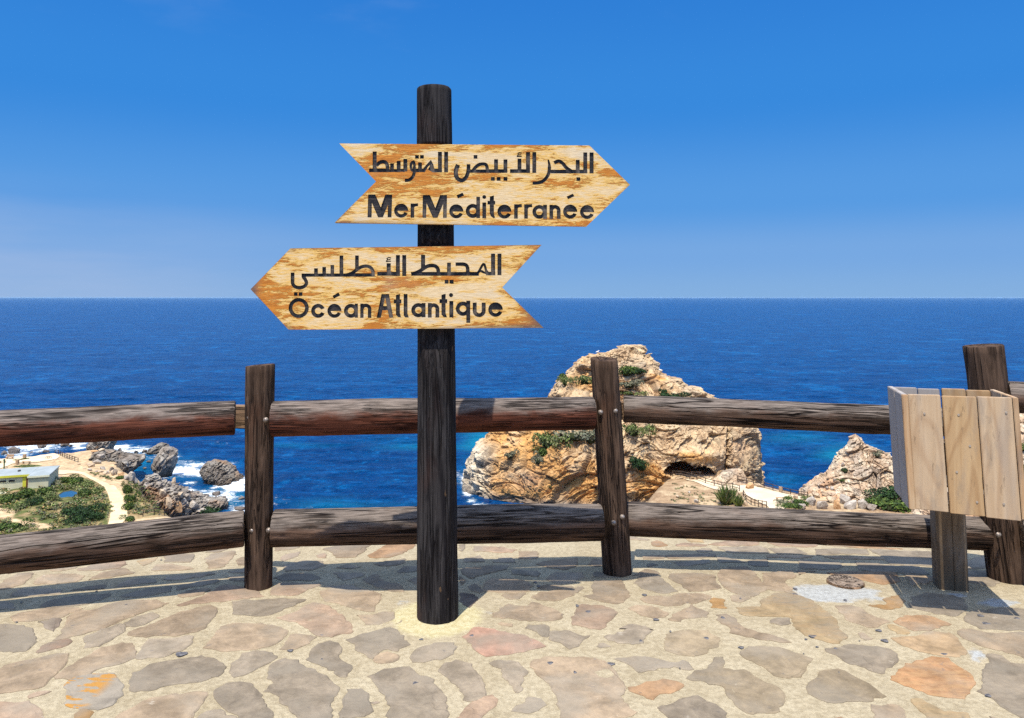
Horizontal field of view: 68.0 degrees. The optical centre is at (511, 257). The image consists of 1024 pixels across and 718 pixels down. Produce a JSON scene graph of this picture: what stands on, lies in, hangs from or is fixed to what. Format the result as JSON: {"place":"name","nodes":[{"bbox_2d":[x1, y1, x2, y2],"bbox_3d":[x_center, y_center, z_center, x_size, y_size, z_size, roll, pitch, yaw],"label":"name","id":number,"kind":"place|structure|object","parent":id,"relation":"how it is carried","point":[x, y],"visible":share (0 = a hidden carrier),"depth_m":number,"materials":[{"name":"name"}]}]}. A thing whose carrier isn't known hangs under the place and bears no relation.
{"place":"outdoors","nodes":[
{"label":"outdoors","id":0,"kind":"place"},
{"bbox_2d":[0,453,58,467],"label":"plaza","id":1,"kind":"structure","parent":0,"point":[38,458],"depth_m":157.29,"materials":[{"name":"beige concrete"}]},
{"bbox_2d":[59,490,77,498],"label":"pond","id":2,"kind":"structure","parent":0,"point":[69,493],"depth_m":129.16,"materials":[{"name":"blue liquid"}]},
{"bbox_2d":[59,470,126,523],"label":"path","id":3,"kind":"structure","parent":0,"point":[115,496],"depth_m":125.90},
{"bbox_2d":[0,450,911,534],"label":"terrain","id":4,"kind":"structure","parent":0,"point":[665,491],"depth_m":124.96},
{"bbox_2d":[0,493,19,502],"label":"shrub","id":5,"kind":"object","parent":4,"relation":"on","point":[6,498],"visible":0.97,"depth_m":124.23,"materials":[{"name":"green plant"}]},
{"bbox_2d":[0,500,31,512],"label":"shrub","id":6,"kind":"object","parent":4,"relation":"on","point":[18,505],"visible":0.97,"depth_m":119.88,"materials":[{"name":"green plant"}]},
{"bbox_2d":[0,517,35,530],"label":"shrub","id":7,"kind":"object","parent":4,"relation":"on","point":[3,525],"visible":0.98,"depth_m":110.79,"materials":[{"name":"green plant"}]},
{"bbox_2d":[16,488,36,498],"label":"shrub","id":8,"kind":"object","parent":4,"relation":"on","point":[27,492],"visible":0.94,"depth_m":126.76,"materials":[{"name":"green plant"}]},
{"bbox_2d":[15,523,39,531],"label":"shrub","id":9,"kind":"object","parent":4,"relation":"on","point":[24,527],"visible":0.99,"depth_m":110.80,"materials":[{"name":"green plant"}]},
{"bbox_2d":[0,465,59,493],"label":"building","id":10,"kind":"structure","parent":4,"relation":"on","point":[28,477],"depth_m":132.91,"materials":[{"name":"beige"}]},
{"bbox_2d":[22,476,27,486],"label":"doorway","id":11,"kind":"structure","parent":10,"relation":"in","point":[25,480],"depth_m":133.03,"materials":[{"name":"yellow paint"}]},
{"bbox_2d":[24,496,44,505],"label":"shrub","id":12,"kind":"object","parent":4,"relation":"on","point":[34,501],"visible":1,"depth_m":121.92,"materials":[{"name":"green plant"}]},
{"bbox_2d":[36,486,53,494],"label":"shrub","id":13,"kind":"object","parent":4,"relation":"on","point":[43,490],"visible":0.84,"depth_m":128.34,"materials":[{"name":"green plant"}]},
{"bbox_2d":[32,490,59,500],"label":"shrub","id":14,"kind":"object","parent":4,"relation":"on","point":[52,495],"visible":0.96,"depth_m":124.27,"materials":[{"name":"green plant"}]},
{"bbox_2d":[50,479,61,485],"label":"shrub","id":15,"kind":"object","parent":4,"relation":"on","point":[55,483],"visible":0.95,"depth_m":134.94,"materials":[{"name":"green plant"}]},
{"bbox_2d":[55,476,69,482],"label":"shrub","id":16,"kind":"object","parent":4,"relation":"on","point":[63,479],"visible":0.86,"depth_m":137.59,"materials":[{"name":"green plant"}]},
{"bbox_2d":[60,451,78,461],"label":"rustic fence","id":17,"kind":"object","parent":4,"relation":"on","point":[69,456],"visible":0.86,"depth_m":157.41,"materials":[{"name":"brown wood"}]},
{"bbox_2d":[60,505,84,513],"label":"shrub","id":18,"kind":"object","parent":4,"relation":"on","point":[64,509],"visible":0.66,"depth_m":118.16,"materials":[{"name":"green plant"}]},
{"bbox_2d":[66,474,83,483],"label":"shrub","id":19,"kind":"object","parent":4,"relation":"on","point":[76,479],"visible":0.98,"depth_m":137.18,"materials":[{"name":"green plant"}]},
{"bbox_2d":[64,513,89,524],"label":"shrub","id":20,"kind":"object","parent":4,"relation":"on","point":[75,519],"visible":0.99,"depth_m":113.70,"materials":[{"name":"green plant"}]},
{"bbox_2d":[71,479,93,489],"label":"shrub","id":21,"kind":"object","parent":4,"relation":"on","point":[84,483],"visible":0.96,"depth_m":134.01,"materials":[{"name":"green plant"}]},
{"bbox_2d":[77,489,92,496],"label":"shrub","id":22,"kind":"object","parent":4,"relation":"on","point":[87,492],"visible":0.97,"depth_m":127.50,"materials":[{"name":"green plant"}]},
{"bbox_2d":[64,502,106,516],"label":"shrub","id":23,"kind":"object","parent":4,"relation":"on","point":[81,510],"visible":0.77,"depth_m":117.50,"materials":[{"name":"green plant"}]},
{"bbox_2d":[78,454,104,467],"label":"rock cluster","id":24,"kind":"object","parent":4,"relation":"on","point":[97,456],"visible":1,"depth_m":151.70,"materials":[{"name":"beige stone"}]},
{"bbox_2d":[81,487,105,497],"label":"shrub","id":25,"kind":"object","parent":4,"relation":"on","point":[96,490],"visible":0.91,"depth_m":128.61,"materials":[{"name":"green plant"}]},
{"bbox_2d":[84,509,105,520],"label":"shrub","id":26,"kind":"object","parent":4,"relation":"on","point":[93,515],"visible":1,"depth_m":115.04,"materials":[{"name":"green plant"}]},
{"bbox_2d":[88,446,104,451],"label":"rock cluster","id":27,"kind":"object","parent":4,"relation":"on","point":[102,449],"visible":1,"depth_m":157.66,"materials":[{"name":"beige stone"}]},
{"bbox_2d":[83,453,115,474],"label":"rock cluster","id":28,"kind":"object","parent":4,"relation":"on","point":[102,467],"visible":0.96,"depth_m":146.56,"materials":[{"name":"beige stone"}]},
{"bbox_2d":[86,441,116,450],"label":"cape rock","id":29,"kind":"object","parent":4,"relation":"on","point":[104,445],"visible":0.59,"depth_m":176.63,"materials":[{"name":"grey stone"}]},
{"bbox_2d":[88,449,142,466],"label":"shore crag","id":30,"kind":"structure","parent":4,"relation":"on","point":[115,455],"depth_m":157.13,"materials":[{"name":"grey stone"}]},
{"bbox_2d":[98,469,137,483],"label":"rock cluster","id":31,"kind":"object","parent":4,"relation":"on","point":[131,476],"visible":0.89,"depth_m":141.89,"materials":[{"name":"beige stone"}]},
{"bbox_2d":[119,514,134,521],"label":"shrub","id":32,"kind":"object","parent":4,"relation":"on","point":[130,518],"visible":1,"depth_m":115.23,"materials":[{"name":"green plant"}]},
{"bbox_2d":[121,502,134,509],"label":"shrub","id":33,"kind":"object","parent":4,"relation":"on","point":[128,506],"visible":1,"depth_m":120.57,"materials":[{"name":"green plant"}]},
{"bbox_2d":[114,454,145,473],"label":"leaning crag","id":34,"kind":"structure","parent":4,"relation":"on","point":[129,463],"depth_m":154.30,"materials":[{"name":"grey stone"}]},
{"bbox_2d":[122,482,138,493],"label":"shrub","id":35,"kind":"object","parent":4,"relation":"on","point":[126,489],"visible":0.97,"depth_m":130.03,"materials":[{"name":"green plant"}]},
{"bbox_2d":[123,491,141,502],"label":"shrub","id":36,"kind":"object","parent":4,"relation":"on","point":[127,498],"visible":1,"depth_m":123.85,"materials":[{"name":"green plant"}]},
{"bbox_2d":[142,508,184,516],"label":"rustic fence","id":37,"kind":"object","parent":4,"relation":"on","point":[154,511],"visible":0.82,"depth_m":122.52,"materials":[{"name":"brown wood"}]},
{"bbox_2d":[138,473,190,516],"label":"ridge crag","id":38,"kind":"structure","parent":4,"relation":"on","point":[150,481],"depth_m":128.21,"materials":[{"name":"grey stone"}]},
{"bbox_2d":[142,477,196,497],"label":"rock cluster","id":39,"kind":"object","parent":4,"relation":"on","point":[169,484],"visible":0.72,"depth_m":130.07,"materials":[{"name":"grey stone"}]},
{"bbox_2d":[159,488,205,512],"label":"rock cluster","id":40,"kind":"object","parent":4,"relation":"on","point":[193,504],"visible":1,"depth_m":127.54,"materials":[{"name":"grey stone"}]},
{"bbox_2d":[199,506,221,513],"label":"shrub","id":41,"kind":"object","parent":4,"relation":"on","point":[209,509],"visible":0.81,"depth_m":131.30,"materials":[{"name":"green plant"}]},
{"bbox_2d":[0,464,807,534],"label":"ground scrub","id":42,"kind":"object","parent":4,"relation":"on","point":[54,514],"visible":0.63,"depth_m":121.82,"materials":[{"name":"green plant"}]},
{"bbox_2d":[672,470,739,490],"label":"rustic fence","id":43,"kind":"object","parent":4,"relation":"on","point":[705,479],"visible":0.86,"depth_m":133.00,"materials":[{"name":"brown wood"}]},
{"bbox_2d":[676,482,760,505],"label":"rock cluster","id":44,"kind":"object","parent":4,"relation":"on","point":[749,485],"visible":0.88,"depth_m":126.26,"materials":[{"name":"beige stone"}]},
{"bbox_2d":[713,483,740,504],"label":"dwarf palm","id":45,"kind":"object","parent":4,"relation":"on","point":[723,495],"visible":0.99,"depth_m":119.68,"materials":[{"name":"green plant"}]},
{"bbox_2d":[710,468,748,484],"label":"path boulder","id":46,"kind":"object","parent":4,"relation":"on","point":[727,476],"visible":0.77,"depth_m":132.79,"materials":[{"name":"beige stone"}]},
{"bbox_2d":[732,493,743,506],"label":"dwarf palm","id":47,"kind":"object","parent":4,"relation":"on","point":[738,501],"visible":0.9,"depth_m":118.38,"materials":[{"name":"green plant"}]},
{"bbox_2d":[743,490,766,507],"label":"rustic fence","id":48,"kind":"object","parent":4,"relation":"on","point":[754,502],"visible":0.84,"depth_m":118.64,"materials":[{"name":"brown wood"}]},
{"bbox_2d":[737,475,807,495],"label":"rustic fence","id":49,"kind":"object","parent":4,"relation":"on","point":[746,480],"visible":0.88,"depth_m":128.81,"materials":[{"name":"brown wood"}]},
{"bbox_2d":[773,499,786,503],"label":"shrub","id":50,"kind":"object","parent":4,"relation":"on","point":[780,501],"visible":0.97,"depth_m":119.44,"materials":[{"name":"green plant"}]},
{"bbox_2d":[775,503,802,508],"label":"shrub","id":51,"kind":"object","parent":4,"relation":"on","point":[792,505],"visible":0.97,"depth_m":116.43,"materials":[{"name":"green plant"}]},
{"bbox_2d":[782,497,808,505],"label":"shrub","id":52,"kind":"object","parent":4,"relation":"on","point":[800,501],"visible":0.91,"depth_m":119.43,"materials":[{"name":"green plant"}]},
{"bbox_2d":[792,462,876,510],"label":"rock cluster","id":53,"kind":"object","parent":4,"relation":"on","point":[846,502],"visible":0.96,"depth_m":117.42,"materials":[{"name":"beige stone"}]},
{"bbox_2d":[799,434,902,501],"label":"pinnacle rock","id":54,"kind":"object","parent":4,"relation":"on","point":[866,468],"visible":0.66,"depth_m":125.94,"materials":[{"name":"beige stone"}]},
{"bbox_2d":[872,450,882,456],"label":"shrub","id":55,"kind":"object","parent":54,"relation":"on","point":[876,454],"visible":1,"depth_m":126.55,"materials":[{"name":"green plant"}]},
{"bbox_2d":[862,485,901,500],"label":"shrub","id":56,"kind":"object","parent":54,"relation":"on","point":[891,491],"visible":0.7,"depth_m":120.36,"materials":[{"name":"green plant"}]},
{"bbox_2d":[863,496,880,506],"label":"shrub","id":57,"kind":"object","parent":4,"relation":"on","point":[868,499],"visible":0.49,"depth_m":118.97,"materials":[{"name":"green plant"}]},
{"bbox_2d":[869,494,910,512],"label":"shrub","id":58,"kind":"object","parent":4,"relation":"on","point":[891,505],"visible":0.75,"depth_m":116.33,"materials":[{"name":"green plant"}]},
{"bbox_2d":[911,413,1023,515],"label":"cliff rock","id":59,"kind":"object","parent":4,"relation":"on","point":[921,512],"visible":0.02,"depth_m":112.36,"materials":[{"name":"beige stone"}]},
{"bbox_2d":[0,536,1023,717],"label":"paving","id":60,"kind":"structure","parent":0,"point":[682,628],"depth_m":3.56,"materials":[{"name":"stone"}]},
{"bbox_2d":[251,84,629,624],"bbox_3d":[-0.354,0.538,3.857,1.891,2.838,0.213,0,-3,0],"label":"signpost","id":61,"kind":"object","parent":60,"relation":"on","point":[435,287],"visible":0.94,"depth_m":3.78,"materials":[{"name":"brown wood"}]},
{"bbox_2d":[0,344,1023,590],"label":"timber fence","id":62,"kind":"object","parent":60,"relation":"on","point":[612,520],"visible":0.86,"depth_m":4.34,"materials":[{"name":"brown wood"}]},
{"bbox_2d":[826,574,864,589],"bbox_3d":[1.905,1.873,4.332,0.208,0.064,0.221,0,-3,0],"label":"stone","id":63,"kind":"object","parent":60,"relation":"on","point":[845,581],"visible":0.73,"depth_m":4.31,"materials":[{"name":"beige stone"}]},
{"bbox_2d":[887,386,1023,591],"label":"litter bin","id":64,"kind":"object","parent":60,"relation":"on","point":[971,463],"visible":0.95,"depth_m":3.76,"materials":[{"name":"brown wood"}]},
{"bbox_2d":[0,298,1023,540],"bbox_3d":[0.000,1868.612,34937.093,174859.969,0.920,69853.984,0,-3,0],"label":"sea","id":65,"kind":"structure","parent":0,"point":[68,352],"depth_m":457.62,"materials":[{"name":"liquid"}]},
{"bbox_2d":[1,447,19,454],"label":"rock cluster","id":66,"kind":"object","parent":65,"relation":"in","point":[13,450],"visible":0.89,"depth_m":181.85,"materials":[{"name":"grey stone"}]},
{"bbox_2d":[55,443,72,446],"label":"rock cluster","id":67,"kind":"object","parent":65,"relation":"in","point":[64,445],"visible":0.7,"depth_m":191.63,"materials":[{"name":"grey stone"}]},
{"bbox_2d":[116,448,150,468],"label":"rock cluster","id":68,"kind":"object","parent":65,"relation":"in","point":[135,451],"visible":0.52,"depth_m":182.69,"materials":[{"name":"grey stone"}]},
{"bbox_2d":[145,442,169,454],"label":"lump rock","id":69,"kind":"object","parent":65,"relation":"in","point":[155,449],"visible":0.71,"depth_m":182.34,"materials":[{"name":"grey stone"}]},
{"bbox_2d":[151,446,177,476],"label":"slab rock","id":70,"kind":"object","parent":65,"relation":"in","point":[165,459],"visible":0.84,"depth_m":158.20,"materials":[{"name":"grey stone"}]},
{"bbox_2d":[176,490,210,516],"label":"rubble crag","id":71,"kind":"structure","parent":65,"relation":"in","point":[201,500],"depth_m":132.46,"materials":[{"name":"grey stone"}]},
{"bbox_2d":[207,496,228,511],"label":"brown crag","id":72,"kind":"structure","parent":65,"relation":"in","point":[221,502],"depth_m":134.43,"materials":[{"name":"stone"}]},
{"bbox_2d":[195,483,244,509],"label":"rock cluster","id":73,"kind":"object","parent":65,"relation":"in","point":[216,493],"visible":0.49,"depth_m":140.75,"materials":[{"name":"grey stone"}]},
{"bbox_2d":[199,459,243,485],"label":"island rock","id":74,"kind":"object","parent":65,"relation":"in","point":[217,472],"visible":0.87,"depth_m":154.41,"materials":[{"name":"grey stone"}]},
{"bbox_2d":[462,344,764,503],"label":"sea rock","id":75,"kind":"object","parent":65,"relation":"in","point":[567,474],"visible":0.63,"depth_m":140.29,"materials":[{"name":"beige stone"}]},
{"bbox_2d":[504,449,519,458],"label":"shrub","id":76,"kind":"object","parent":75,"relation":"on","point":[511,454],"visible":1,"depth_m":140.17,"materials":[{"name":"green plant"}]},
{"bbox_2d":[530,450,543,463],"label":"shrub","id":77,"kind":"object","parent":75,"relation":"on","point":[537,459],"visible":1,"depth_m":138.19,"materials":[{"name":"green plant"}]},
{"bbox_2d":[532,445,547,456],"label":"shrub","id":78,"kind":"object","parent":75,"relation":"on","point":[543,452],"visible":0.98,"depth_m":139.59,"materials":[{"name":"green plant"}]},
{"bbox_2d":[531,431,573,448],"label":"shrub","id":79,"kind":"object","parent":75,"relation":"on","point":[548,439],"visible":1,"depth_m":140.12,"materials":[{"name":"green plant"}]},
{"bbox_2d":[556,375,579,385],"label":"shrub","id":80,"kind":"object","parent":75,"relation":"on","point":[565,379],"visible":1,"depth_m":152.01,"materials":[{"name":"green plant"}]},
{"bbox_2d":[550,430,594,440],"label":"shrub","id":81,"kind":"object","parent":75,"relation":"on","point":[575,435],"visible":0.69,"depth_m":139.79,"materials":[{"name":"green plant"}]},
{"bbox_2d":[578,375,591,383],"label":"shrub","id":82,"kind":"object","parent":75,"relation":"on","point":[584,379],"visible":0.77,"depth_m":150.19,"materials":[{"name":"green plant"}]},
{"bbox_2d":[580,429,594,443],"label":"shrub","id":83,"kind":"object","parent":75,"relation":"on","point":[590,441],"visible":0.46,"depth_m":140.02,"materials":[{"name":"green plant"}]},
{"bbox_2d":[618,365,638,375],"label":"shrub","id":84,"kind":"object","parent":75,"relation":"on","point":[626,370],"visible":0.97,"depth_m":150.58,"materials":[{"name":"green plant"}]},
{"bbox_2d":[619,378,643,387],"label":"shrub","id":85,"kind":"object","parent":75,"relation":"on","point":[632,384],"visible":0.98,"depth_m":147.35,"materials":[{"name":"green plant"}]},
{"bbox_2d":[620,391,648,395],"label":"shrub","id":86,"kind":"object","parent":75,"relation":"on","point":[631,393],"visible":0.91,"depth_m":147.15,"materials":[{"name":"green plant"}]},
{"bbox_2d":[622,423,656,436],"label":"shrub","id":87,"kind":"object","parent":75,"relation":"on","point":[632,429],"visible":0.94,"depth_m":138.37,"materials":[{"name":"green plant"}]},
{"bbox_2d":[632,368,646,374],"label":"shrub","id":88,"kind":"object","parent":75,"relation":"on","point":[640,370],"visible":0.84,"depth_m":150.90,"materials":[{"name":"green plant"}]},
{"bbox_2d":[629,456,650,470],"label":"shrub","id":89,"kind":"object","parent":75,"relation":"on","point":[639,464],"visible":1,"depth_m":135.37,"materials":[{"name":"green plant"}]},
{"bbox_2d":[658,388,667,393],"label":"shrub","id":90,"kind":"object","parent":75,"relation":"on","point":[662,391],"visible":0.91,"depth_m":147.80,"materials":[{"name":"green plant"}]},
{"bbox_2d":[658,391,691,396],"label":"shrub","id":91,"kind":"object","parent":75,"relation":"on","point":[676,394],"visible":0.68,"depth_m":146.17,"materials":[{"name":"green plant"}]},
{"bbox_2d":[0,0,1023,297],"label":"sky","id":92,"kind":"structure","parent":0,"point":[149,148],"materials":[{"name":"blue"}]},
{"bbox_2d":[686,477,801,508],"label":"cave path","id":93,"kind":"structure","parent":0,"point":[763,494],"depth_m":126.12,"materials":[{"name":"beige concrete"}]}
]}

